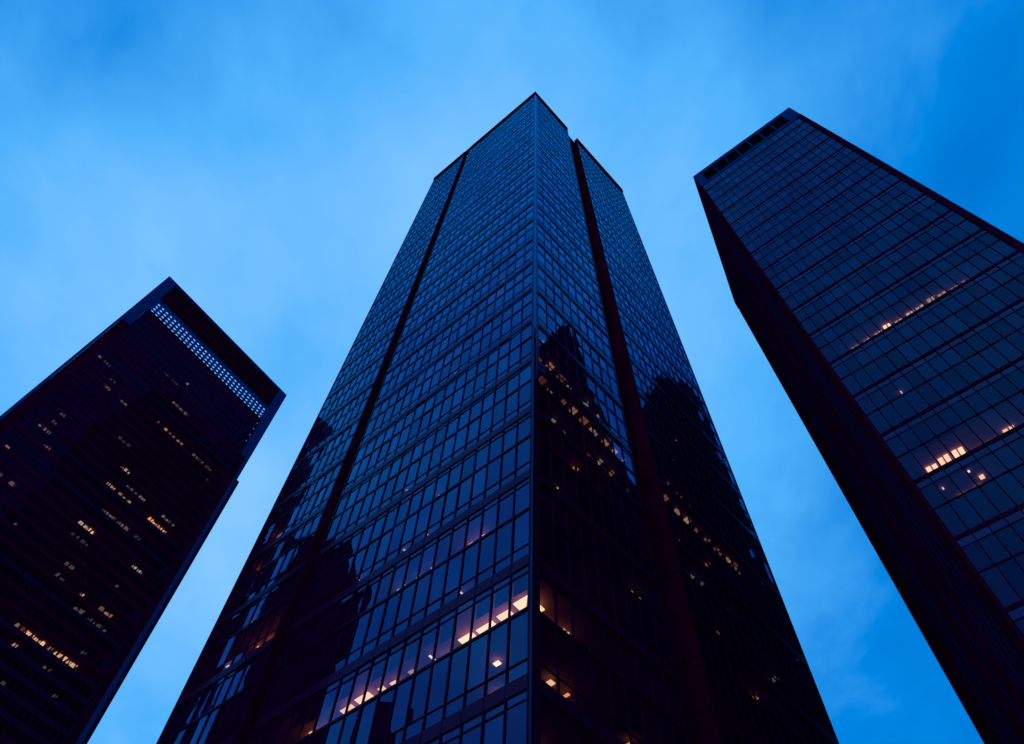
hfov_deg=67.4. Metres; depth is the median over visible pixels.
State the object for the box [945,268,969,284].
window
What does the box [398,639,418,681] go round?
window
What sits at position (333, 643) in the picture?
window
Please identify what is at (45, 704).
window
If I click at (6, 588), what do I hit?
window
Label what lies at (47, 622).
window
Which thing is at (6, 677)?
window
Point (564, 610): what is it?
window
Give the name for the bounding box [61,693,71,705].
window
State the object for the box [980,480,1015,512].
window
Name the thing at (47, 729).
window
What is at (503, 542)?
window
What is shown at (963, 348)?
window
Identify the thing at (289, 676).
window
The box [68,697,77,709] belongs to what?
window
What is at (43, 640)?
window
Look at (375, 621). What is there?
window
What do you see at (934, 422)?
window
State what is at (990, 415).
window
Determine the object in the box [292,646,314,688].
window
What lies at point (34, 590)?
window
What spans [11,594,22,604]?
window
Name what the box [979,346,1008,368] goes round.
window
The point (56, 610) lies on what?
window
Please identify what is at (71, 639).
window
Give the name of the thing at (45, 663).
window
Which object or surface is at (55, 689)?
window
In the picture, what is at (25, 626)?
window
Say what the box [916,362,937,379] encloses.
window
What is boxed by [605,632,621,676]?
window
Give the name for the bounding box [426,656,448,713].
window
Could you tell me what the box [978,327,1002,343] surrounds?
window
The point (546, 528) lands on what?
window
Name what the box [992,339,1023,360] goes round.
window
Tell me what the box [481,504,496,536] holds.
window
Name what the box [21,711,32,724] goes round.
window
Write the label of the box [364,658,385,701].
window
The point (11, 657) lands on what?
window
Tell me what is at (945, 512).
window
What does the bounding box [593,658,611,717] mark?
window
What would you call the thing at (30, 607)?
window
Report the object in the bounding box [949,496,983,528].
window
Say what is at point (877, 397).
window
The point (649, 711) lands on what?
window
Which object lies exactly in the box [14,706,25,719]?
window
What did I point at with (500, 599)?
window
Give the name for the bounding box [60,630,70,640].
window
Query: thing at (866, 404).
window
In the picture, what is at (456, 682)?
window
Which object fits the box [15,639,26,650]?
window
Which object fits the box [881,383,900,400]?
window
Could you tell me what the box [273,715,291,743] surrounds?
window
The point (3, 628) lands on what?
window
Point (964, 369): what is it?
window
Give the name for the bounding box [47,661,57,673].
window
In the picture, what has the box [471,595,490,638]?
window
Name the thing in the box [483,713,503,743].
window
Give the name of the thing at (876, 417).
window
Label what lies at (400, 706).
window
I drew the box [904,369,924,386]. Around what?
window
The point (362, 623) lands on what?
window
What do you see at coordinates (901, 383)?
window
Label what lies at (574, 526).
window
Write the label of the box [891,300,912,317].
window
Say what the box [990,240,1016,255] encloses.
window
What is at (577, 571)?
window
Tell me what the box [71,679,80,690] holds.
window
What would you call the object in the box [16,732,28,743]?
window
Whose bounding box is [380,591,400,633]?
window
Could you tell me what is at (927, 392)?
window
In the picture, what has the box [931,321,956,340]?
window
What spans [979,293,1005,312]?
window
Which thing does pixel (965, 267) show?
window
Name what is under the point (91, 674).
window
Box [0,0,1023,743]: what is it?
sky
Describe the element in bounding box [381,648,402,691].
window
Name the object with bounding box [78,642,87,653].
window
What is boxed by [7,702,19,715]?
window
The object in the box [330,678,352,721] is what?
window
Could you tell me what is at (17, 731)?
window
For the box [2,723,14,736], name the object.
window
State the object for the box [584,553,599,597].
window
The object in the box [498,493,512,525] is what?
window
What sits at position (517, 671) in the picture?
window
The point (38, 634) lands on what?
window
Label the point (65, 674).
window
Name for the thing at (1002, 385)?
window
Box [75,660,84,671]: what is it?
window
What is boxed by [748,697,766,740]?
window
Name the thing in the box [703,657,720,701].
window
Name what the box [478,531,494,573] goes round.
window
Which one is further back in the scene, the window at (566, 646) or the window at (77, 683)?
the window at (77, 683)
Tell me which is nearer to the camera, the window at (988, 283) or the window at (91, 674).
the window at (988, 283)
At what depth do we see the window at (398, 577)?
52.57 m
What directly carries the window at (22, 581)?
in the office tower at (130, 438)
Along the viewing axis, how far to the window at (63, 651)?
119.12 m
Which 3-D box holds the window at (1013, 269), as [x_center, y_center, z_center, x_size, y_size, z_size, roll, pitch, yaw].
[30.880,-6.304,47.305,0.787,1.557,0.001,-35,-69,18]
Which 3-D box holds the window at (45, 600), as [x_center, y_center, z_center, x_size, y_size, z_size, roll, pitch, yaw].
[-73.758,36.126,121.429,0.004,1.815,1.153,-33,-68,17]
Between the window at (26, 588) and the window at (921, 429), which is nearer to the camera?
the window at (921, 429)
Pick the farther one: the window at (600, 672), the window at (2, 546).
the window at (2, 546)
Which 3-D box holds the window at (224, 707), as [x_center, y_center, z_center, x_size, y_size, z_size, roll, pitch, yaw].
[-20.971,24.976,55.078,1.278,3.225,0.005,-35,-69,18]
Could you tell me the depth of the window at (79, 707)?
116.77 m
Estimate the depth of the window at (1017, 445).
37.78 m
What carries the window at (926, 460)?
in the office tower at (879, 303)
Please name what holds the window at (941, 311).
in the office tower at (879, 303)
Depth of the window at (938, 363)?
45.42 m
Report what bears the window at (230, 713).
in the office tower at (508, 507)
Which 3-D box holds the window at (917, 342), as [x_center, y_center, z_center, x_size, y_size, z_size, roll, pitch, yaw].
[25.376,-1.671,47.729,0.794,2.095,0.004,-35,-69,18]
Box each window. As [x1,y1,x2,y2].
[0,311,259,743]
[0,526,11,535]
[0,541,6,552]
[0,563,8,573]
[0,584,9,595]
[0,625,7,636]
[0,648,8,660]
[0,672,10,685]
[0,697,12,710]
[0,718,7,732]
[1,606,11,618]
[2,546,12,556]
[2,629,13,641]
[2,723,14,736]
[4,567,14,578]
[4,653,15,665]
[5,589,16,599]
[5,677,17,689]
[7,611,18,622]
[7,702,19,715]
[8,551,19,561]
[9,634,20,646]
[9,727,21,741]
[10,572,20,582]
[10,657,21,670]
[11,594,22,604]
[12,681,23,694]
[13,616,24,627]
[14,556,24,565]
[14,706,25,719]
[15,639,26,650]
[16,576,26,587]
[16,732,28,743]
[17,662,28,674]
[18,598,28,609]
[19,686,30,698]
[20,560,30,570]
[20,620,30,632]
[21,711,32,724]
[22,581,32,592]
[22,643,32,655]
[24,603,34,614]
[24,667,34,679]
[25,691,36,703]
[25,736,34,743]
[26,565,36,575]
[26,625,36,636]
[27,715,38,728]
[28,586,38,596]
[28,647,38,659]
[30,607,40,618]
[30,671,41,683]
[32,629,42,641]
[32,695,43,707]
[34,590,44,601]
[34,652,45,664]
[34,720,45,733]
[36,612,46,622]
[36,676,47,687]
[38,634,49,645]
[38,700,49,712]
[40,595,50,605]
[40,657,51,668]
[41,724,51,737]
[42,616,52,627]
[42,680,53,692]
[45,638,54,649]
[45,704,55,716]
[46,599,56,610]
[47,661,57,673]
[47,729,58,741]
[49,621,58,631]
[49,684,59,696]
[50,643,60,654]
[51,708,61,721]
[52,604,61,614]
[53,666,63,677]
[53,733,64,743]
[54,625,64,636]
[55,689,65,701]
[57,647,66,658]
[58,713,68,725]
[59,670,69,682]
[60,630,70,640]
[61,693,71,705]
[62,652,72,663]
[64,717,74,730]
[65,674,75,686]
[66,634,76,645]
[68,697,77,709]
[69,656,78,667]
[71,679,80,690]
[72,638,81,649]
[73,702,83,714]
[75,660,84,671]
[77,683,87,694]
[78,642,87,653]
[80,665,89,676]
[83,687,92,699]
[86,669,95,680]
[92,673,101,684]
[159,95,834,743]
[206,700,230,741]
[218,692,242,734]
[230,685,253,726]
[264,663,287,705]
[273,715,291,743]
[278,655,300,697]
[285,706,306,743]
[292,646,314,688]
[299,697,321,739]
[306,637,328,679]
[314,687,337,730]
[320,628,342,670]
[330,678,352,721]
[335,619,356,661]
[339,708,359,743]
[347,668,369,711]
[349,610,370,652]
[354,698,376,743]
[364,601,385,643]
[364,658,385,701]
[370,688,394,743]
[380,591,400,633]
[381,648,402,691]
[388,677,412,734]
[389,562,406,594]
[395,581,415,624]
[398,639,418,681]
[404,553,420,585]
[407,666,430,723]
[411,572,430,614]
[416,627,436,670]
[419,543,435,575]
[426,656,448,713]
[427,562,446,604]
[428,494,444,527]
[434,534,450,566]
[434,617,453,659]
[442,485,457,517]
[444,552,462,594]
[446,645,467,701]
[449,524,465,556]
[452,606,471,649]
[457,476,471,507]
[461,541,478,583]
[465,514,481,546]
[466,633,487,690]
[471,466,485,498]
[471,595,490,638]
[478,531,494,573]
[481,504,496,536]
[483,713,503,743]
[486,456,500,488]
[487,621,507,678]
[490,584,508,627]
[495,520,511,562]
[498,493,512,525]
[501,447,514,478]
[505,700,526,743]
[508,610,527,667]
[508,660,526,682]
[510,572,527,615]
[513,509,528,551]
[514,483,528,514]
[516,437,529,468]
[539,441,550,474]
[539,487,552,521]
[540,515,553,558]
[540,578,555,622]
[540,614,556,674]
[541,706,558,743]
[554,500,566,533]
[555,528,568,571]
[557,592,572,636]
[558,629,575,689]
[568,513,581,546]
[569,540,584,584]
[573,605,589,650]
[576,644,593,703]
[582,525,595,559]
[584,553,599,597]
[589,618,605,663]
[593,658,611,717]
[598,565,613,609]
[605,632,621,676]
[609,671,628,730]
[612,578,628,622]
[621,645,638,690]
[626,589,642,634]
[626,685,645,743]
[636,658,653,702]
[640,602,656,646]
[642,698,660,743]
[651,670,668,714]
[653,613,670,658]
[657,710,673,743]
[665,682,683,727]
[703,118,1023,633]
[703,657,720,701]
[714,667,732,711]
[726,677,744,721]
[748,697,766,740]
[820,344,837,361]
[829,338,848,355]
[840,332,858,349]
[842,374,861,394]
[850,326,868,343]
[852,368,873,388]
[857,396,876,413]
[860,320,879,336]
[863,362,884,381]
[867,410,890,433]
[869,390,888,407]
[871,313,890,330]
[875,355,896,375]
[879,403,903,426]
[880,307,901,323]
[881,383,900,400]
[886,348,908,368]
[886,436,908,456]
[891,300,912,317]
[891,396,916,419]
[892,376,912,393]
[897,342,919,361]
[898,452,925,479]
[899,429,921,449]
[902,294,923,310]
[903,389,929,412]
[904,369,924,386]
[909,335,931,354]
[911,445,939,472]
[912,288,934,304]
[912,422,934,441]
[915,382,941,405]
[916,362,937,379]
[920,328,943,347]
[920,483,945,507]
[924,281,945,297]
[924,437,953,464]
[925,414,948,434]
[928,355,950,372]
[928,375,954,398]
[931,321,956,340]
[934,274,957,290]
[934,476,961,499]
[935,503,967,536]
[937,407,961,427]
[938,430,967,457]
[940,348,963,365]
[940,368,968,390]
[943,297,963,312]
[943,314,968,333]
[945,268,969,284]
[947,227,968,240]
[949,468,975,492]
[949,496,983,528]
[951,400,975,419]
[951,423,982,449]
[953,341,975,358]
[953,361,981,383]
[954,290,975,305]
[955,307,981,326]
[957,261,980,277]
[958,220,980,233]
[962,541,992,570]
[963,460,991,484]
[964,488,999,520]
[965,334,988,351]
[965,392,989,412]
[966,283,987,298]
[966,354,995,376]
[966,415,997,442]
[967,300,993,319]
[968,254,992,270]
[977,276,999,290]
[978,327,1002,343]
[978,385,1004,404]
[978,453,1006,477]
[978,534,1009,562]
[979,247,1004,263]
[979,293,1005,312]
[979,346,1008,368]
[979,408,1011,434]
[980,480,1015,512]
[980,566,1019,606]
[989,269,1012,283]
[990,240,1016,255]
[991,286,1019,304]
[991,319,1014,336]
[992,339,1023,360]
[992,377,1018,397]
[993,445,1022,468]
[994,400,1023,426]
[995,472,1023,504]
[995,525,1023,554]
[997,558,1023,598]
[1001,262,1023,276]
[1003,312,1023,328]
[1004,279,1023,297]
[1005,369,1023,389]
[1006,331,1023,352]
[1008,437,1023,459]
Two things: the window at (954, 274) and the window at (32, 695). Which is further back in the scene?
the window at (32, 695)
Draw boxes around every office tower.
[0,276,286,743]
[156,91,838,743]
[693,108,1023,743]
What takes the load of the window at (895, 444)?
in the office tower at (879, 303)
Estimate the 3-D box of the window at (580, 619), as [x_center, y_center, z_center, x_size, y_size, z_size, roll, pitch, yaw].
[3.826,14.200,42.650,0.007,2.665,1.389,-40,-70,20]
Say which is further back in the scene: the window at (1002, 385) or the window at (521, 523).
the window at (521, 523)
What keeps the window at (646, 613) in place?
in the office tower at (508, 507)
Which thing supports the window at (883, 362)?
in the office tower at (879, 303)
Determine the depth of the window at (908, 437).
42.62 m
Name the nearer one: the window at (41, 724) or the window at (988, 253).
the window at (988, 253)
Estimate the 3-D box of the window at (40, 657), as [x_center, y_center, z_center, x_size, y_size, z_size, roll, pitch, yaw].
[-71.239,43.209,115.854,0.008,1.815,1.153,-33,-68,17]
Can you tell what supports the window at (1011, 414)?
in the office tower at (879, 303)
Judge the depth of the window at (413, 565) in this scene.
52.12 m
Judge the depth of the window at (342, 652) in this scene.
51.05 m
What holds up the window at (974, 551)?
in the office tower at (879, 303)
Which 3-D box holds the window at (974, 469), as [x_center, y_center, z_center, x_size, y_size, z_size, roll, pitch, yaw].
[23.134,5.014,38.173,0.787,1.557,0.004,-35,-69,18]
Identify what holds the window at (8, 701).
in the office tower at (130, 438)
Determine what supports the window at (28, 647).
in the office tower at (130, 438)
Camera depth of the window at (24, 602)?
118.23 m
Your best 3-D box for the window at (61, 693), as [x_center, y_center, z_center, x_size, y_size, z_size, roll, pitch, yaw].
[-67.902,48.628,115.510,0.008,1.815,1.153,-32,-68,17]
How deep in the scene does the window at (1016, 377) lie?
40.90 m
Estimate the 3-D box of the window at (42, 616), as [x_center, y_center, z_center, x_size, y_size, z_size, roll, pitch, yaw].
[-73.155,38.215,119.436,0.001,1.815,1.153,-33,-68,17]
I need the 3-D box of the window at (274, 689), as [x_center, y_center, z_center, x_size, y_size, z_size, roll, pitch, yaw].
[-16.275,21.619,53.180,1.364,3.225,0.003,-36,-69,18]
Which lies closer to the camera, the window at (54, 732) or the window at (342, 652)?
the window at (342, 652)
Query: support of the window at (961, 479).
in the office tower at (879, 303)
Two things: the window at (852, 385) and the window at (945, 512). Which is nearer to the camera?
the window at (945, 512)
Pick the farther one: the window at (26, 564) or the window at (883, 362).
the window at (26, 564)
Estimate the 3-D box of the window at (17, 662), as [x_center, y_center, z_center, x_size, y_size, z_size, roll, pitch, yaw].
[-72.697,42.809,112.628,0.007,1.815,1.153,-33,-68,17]
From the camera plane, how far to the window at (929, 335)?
47.51 m
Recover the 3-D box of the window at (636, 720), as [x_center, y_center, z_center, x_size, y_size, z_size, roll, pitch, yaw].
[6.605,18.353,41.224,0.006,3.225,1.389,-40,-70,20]
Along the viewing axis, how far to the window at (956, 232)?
53.59 m
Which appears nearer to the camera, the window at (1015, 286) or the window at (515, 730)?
the window at (515, 730)
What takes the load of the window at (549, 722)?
in the office tower at (508, 507)
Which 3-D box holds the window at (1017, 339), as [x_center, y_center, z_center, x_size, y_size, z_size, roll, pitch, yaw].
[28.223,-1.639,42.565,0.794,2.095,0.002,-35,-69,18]
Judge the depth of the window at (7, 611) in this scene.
115.41 m
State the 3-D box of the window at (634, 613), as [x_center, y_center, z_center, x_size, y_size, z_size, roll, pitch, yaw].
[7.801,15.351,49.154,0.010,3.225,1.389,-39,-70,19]
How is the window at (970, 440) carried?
in the office tower at (879, 303)
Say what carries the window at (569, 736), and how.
in the office tower at (508, 507)
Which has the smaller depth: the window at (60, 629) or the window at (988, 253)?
the window at (988, 253)
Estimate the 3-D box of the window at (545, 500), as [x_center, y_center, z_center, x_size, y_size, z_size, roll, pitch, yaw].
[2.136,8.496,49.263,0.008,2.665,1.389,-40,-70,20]
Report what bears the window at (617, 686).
in the office tower at (508, 507)
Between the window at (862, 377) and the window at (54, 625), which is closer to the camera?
the window at (862, 377)
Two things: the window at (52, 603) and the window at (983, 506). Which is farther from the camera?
the window at (52, 603)
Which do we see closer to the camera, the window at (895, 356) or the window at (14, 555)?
the window at (895, 356)
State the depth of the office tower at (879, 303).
50.22 m
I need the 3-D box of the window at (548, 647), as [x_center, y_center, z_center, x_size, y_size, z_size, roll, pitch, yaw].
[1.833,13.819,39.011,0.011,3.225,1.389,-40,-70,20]
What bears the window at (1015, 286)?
in the office tower at (879, 303)
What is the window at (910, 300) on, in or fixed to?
in the office tower at (879, 303)
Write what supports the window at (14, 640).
in the office tower at (130, 438)
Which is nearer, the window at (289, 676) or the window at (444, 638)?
the window at (444, 638)
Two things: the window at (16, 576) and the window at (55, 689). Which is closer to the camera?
the window at (55, 689)
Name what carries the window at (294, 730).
in the office tower at (508, 507)
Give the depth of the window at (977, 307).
46.55 m
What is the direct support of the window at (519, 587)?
in the office tower at (508, 507)
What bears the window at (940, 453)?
in the office tower at (879, 303)
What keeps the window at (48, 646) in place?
in the office tower at (130, 438)
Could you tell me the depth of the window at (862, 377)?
48.91 m
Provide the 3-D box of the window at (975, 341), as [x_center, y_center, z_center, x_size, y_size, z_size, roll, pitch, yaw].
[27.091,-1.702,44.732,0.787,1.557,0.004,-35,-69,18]
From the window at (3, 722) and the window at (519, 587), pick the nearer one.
the window at (519, 587)
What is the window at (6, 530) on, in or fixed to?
in the office tower at (130, 438)
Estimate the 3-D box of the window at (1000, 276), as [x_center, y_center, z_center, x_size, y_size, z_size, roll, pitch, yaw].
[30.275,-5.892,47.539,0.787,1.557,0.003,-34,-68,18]
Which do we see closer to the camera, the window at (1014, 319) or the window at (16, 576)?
the window at (1014, 319)
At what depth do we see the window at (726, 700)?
52.19 m
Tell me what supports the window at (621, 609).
in the office tower at (508, 507)
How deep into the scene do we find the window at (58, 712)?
113.54 m
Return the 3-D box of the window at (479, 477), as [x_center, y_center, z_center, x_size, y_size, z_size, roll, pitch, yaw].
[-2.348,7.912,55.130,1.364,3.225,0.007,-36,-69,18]
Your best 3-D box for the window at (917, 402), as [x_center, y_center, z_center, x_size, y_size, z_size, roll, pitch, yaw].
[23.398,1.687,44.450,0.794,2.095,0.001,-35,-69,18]
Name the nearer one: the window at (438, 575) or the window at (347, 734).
the window at (347, 734)
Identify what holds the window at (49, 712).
in the office tower at (130, 438)
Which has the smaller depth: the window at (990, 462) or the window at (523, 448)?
the window at (990, 462)
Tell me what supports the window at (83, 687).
in the office tower at (130, 438)
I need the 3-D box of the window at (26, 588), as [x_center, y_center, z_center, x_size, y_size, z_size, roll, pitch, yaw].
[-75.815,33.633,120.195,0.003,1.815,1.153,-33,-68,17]
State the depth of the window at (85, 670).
120.71 m
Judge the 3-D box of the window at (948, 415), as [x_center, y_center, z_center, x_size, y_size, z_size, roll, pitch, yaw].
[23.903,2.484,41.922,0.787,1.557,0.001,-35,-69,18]
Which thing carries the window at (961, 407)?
in the office tower at (879, 303)
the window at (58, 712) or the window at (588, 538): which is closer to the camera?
the window at (588, 538)
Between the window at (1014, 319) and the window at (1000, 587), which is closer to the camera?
the window at (1000, 587)
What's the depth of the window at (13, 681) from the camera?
110.64 m
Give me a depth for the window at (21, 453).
145.04 m
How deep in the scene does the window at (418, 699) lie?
40.98 m
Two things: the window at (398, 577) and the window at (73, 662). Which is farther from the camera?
the window at (73, 662)
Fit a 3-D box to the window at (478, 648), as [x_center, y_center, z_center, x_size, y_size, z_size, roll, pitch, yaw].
[-1.768,14.966,39.722,1.364,3.225,0.009,-35,-69,18]
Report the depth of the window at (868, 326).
52.18 m
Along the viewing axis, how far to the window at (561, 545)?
46.94 m
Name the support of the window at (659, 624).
in the office tower at (508, 507)
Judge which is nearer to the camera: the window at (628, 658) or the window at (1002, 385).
the window at (1002, 385)
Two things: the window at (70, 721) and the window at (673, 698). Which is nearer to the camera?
the window at (673, 698)
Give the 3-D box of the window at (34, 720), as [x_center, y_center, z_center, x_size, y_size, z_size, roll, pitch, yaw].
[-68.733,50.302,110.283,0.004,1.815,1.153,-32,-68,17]
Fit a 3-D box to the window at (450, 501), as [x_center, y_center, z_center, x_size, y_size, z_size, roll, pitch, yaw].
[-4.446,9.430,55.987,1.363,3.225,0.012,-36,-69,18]
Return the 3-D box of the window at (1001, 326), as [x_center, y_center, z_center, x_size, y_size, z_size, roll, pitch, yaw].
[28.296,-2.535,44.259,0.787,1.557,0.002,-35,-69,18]
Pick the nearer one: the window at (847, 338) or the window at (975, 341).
the window at (975, 341)
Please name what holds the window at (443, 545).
in the office tower at (508, 507)
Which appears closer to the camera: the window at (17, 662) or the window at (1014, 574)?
the window at (1014, 574)
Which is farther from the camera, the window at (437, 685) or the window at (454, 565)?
the window at (454, 565)
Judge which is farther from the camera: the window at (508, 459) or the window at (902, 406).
the window at (508, 459)
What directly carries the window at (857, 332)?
in the office tower at (879, 303)
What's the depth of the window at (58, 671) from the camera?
117.10 m
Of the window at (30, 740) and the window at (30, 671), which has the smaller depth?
the window at (30, 740)
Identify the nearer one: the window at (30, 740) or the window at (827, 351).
the window at (827, 351)
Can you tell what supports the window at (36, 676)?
in the office tower at (130, 438)
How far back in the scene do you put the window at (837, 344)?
52.90 m
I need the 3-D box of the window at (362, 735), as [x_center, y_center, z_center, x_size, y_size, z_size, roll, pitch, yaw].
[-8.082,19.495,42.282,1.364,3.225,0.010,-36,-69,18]
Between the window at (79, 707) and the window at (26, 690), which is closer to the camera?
the window at (26, 690)
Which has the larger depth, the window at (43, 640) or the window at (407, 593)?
the window at (43, 640)
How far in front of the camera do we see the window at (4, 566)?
118.62 m
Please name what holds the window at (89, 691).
in the office tower at (130, 438)
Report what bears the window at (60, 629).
in the office tower at (130, 438)
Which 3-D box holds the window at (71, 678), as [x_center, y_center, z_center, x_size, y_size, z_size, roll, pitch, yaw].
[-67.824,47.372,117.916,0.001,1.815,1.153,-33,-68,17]
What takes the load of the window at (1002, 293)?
in the office tower at (879, 303)
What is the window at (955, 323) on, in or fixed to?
in the office tower at (879, 303)
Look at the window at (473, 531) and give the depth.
50.43 m
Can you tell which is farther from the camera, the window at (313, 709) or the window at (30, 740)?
the window at (30, 740)
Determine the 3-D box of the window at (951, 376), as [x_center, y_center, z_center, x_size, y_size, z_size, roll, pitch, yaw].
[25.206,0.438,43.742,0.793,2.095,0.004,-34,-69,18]
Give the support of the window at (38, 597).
in the office tower at (130, 438)
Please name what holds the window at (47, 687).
in the office tower at (130, 438)
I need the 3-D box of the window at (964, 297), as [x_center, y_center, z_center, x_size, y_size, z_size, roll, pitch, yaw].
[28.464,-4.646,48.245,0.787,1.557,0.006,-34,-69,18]
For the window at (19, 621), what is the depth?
116.20 m
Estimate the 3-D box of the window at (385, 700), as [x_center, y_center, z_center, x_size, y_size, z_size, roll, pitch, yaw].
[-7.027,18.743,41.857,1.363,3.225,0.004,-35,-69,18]
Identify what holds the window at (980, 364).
in the office tower at (879, 303)
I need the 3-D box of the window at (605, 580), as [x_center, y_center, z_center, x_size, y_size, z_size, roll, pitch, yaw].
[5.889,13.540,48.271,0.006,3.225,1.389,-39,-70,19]
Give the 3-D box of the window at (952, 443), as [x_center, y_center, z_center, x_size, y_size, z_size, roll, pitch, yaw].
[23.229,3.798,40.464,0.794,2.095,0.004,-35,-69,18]
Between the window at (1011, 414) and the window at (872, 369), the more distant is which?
the window at (872, 369)
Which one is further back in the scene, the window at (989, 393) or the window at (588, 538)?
the window at (588, 538)
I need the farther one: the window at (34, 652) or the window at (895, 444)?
the window at (34, 652)
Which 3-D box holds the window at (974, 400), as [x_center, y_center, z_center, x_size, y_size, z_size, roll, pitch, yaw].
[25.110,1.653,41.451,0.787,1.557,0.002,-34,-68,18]
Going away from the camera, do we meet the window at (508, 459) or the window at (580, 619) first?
the window at (580, 619)
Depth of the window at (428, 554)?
51.70 m
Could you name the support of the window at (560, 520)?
in the office tower at (508, 507)
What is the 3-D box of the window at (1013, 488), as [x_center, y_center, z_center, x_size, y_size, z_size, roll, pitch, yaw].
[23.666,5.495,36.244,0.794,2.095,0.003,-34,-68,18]
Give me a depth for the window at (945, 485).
38.64 m
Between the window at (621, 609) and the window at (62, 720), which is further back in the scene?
the window at (62, 720)
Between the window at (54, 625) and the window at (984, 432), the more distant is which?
the window at (54, 625)
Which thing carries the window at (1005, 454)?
in the office tower at (879, 303)
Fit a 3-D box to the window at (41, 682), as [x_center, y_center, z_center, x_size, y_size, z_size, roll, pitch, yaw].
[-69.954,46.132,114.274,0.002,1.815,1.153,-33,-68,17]
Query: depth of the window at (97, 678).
121.57 m
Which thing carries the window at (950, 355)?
in the office tower at (879, 303)
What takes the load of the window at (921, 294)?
in the office tower at (879, 303)
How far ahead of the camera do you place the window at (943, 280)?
50.55 m
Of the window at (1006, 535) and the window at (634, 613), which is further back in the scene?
the window at (634, 613)
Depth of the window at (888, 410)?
44.93 m
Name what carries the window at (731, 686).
in the office tower at (508, 507)
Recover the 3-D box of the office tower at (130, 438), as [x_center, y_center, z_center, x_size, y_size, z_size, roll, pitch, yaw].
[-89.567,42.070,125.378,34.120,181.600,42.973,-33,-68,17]
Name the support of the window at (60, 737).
in the office tower at (130, 438)
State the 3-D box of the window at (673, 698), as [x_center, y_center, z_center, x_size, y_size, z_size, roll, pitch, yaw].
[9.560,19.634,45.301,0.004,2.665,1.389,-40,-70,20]
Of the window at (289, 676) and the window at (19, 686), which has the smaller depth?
the window at (289, 676)
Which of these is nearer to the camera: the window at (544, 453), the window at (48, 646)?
the window at (544, 453)
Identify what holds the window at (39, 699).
in the office tower at (130, 438)
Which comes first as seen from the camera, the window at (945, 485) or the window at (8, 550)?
the window at (945, 485)
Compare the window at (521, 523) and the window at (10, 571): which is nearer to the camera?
the window at (521, 523)
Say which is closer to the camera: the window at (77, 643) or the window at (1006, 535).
the window at (1006, 535)
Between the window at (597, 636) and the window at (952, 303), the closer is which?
the window at (597, 636)
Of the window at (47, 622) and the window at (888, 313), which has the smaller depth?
the window at (888, 313)
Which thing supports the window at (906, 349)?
in the office tower at (879, 303)
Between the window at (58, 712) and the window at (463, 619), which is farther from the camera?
the window at (58, 712)
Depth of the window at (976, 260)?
49.84 m
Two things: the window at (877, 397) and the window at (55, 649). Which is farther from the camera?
the window at (55, 649)
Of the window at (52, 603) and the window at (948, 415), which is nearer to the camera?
the window at (948, 415)
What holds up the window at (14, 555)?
in the office tower at (130, 438)
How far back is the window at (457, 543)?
50.85 m
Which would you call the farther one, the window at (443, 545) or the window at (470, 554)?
the window at (443, 545)
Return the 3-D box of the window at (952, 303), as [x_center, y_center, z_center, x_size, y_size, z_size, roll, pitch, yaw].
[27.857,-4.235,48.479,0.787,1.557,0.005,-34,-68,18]
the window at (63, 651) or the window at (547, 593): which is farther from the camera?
the window at (63, 651)
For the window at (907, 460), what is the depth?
41.17 m
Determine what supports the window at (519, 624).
in the office tower at (508, 507)
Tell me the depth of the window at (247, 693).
54.29 m
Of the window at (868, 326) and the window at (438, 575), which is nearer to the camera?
the window at (438, 575)
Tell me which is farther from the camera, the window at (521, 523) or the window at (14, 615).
the window at (14, 615)
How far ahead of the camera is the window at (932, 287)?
50.78 m
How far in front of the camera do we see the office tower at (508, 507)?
62.31 m
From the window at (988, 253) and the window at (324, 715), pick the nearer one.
the window at (324, 715)
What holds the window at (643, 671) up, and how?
in the office tower at (508, 507)
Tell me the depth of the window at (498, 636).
39.26 m
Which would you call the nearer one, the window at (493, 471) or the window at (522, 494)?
the window at (522, 494)
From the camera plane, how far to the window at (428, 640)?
43.77 m
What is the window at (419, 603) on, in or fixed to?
in the office tower at (508, 507)
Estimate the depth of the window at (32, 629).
117.06 m
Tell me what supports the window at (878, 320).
in the office tower at (879, 303)
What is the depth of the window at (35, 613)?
119.04 m
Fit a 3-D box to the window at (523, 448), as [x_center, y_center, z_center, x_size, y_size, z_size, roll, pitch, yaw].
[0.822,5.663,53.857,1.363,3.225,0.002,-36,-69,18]
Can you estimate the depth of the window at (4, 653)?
111.91 m
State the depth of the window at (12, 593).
117.40 m
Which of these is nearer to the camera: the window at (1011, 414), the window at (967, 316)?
the window at (1011, 414)
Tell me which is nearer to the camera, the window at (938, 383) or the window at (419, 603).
the window at (938, 383)
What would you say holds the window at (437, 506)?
in the office tower at (508, 507)
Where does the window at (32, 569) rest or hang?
in the office tower at (130, 438)
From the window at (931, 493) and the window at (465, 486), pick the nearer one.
the window at (931, 493)
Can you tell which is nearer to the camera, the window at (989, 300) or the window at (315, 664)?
the window at (989, 300)
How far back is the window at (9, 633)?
113.82 m
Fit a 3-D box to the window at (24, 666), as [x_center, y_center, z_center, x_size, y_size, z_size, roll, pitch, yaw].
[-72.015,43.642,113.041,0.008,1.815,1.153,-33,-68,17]
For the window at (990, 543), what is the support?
in the office tower at (879, 303)
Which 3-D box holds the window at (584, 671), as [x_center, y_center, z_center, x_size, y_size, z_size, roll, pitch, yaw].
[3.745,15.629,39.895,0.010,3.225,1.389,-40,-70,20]
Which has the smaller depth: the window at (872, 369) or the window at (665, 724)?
the window at (665, 724)
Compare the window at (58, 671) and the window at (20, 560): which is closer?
the window at (58, 671)
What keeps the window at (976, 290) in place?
in the office tower at (879, 303)
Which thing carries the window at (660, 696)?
in the office tower at (508, 507)
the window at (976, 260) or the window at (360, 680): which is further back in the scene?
the window at (976, 260)

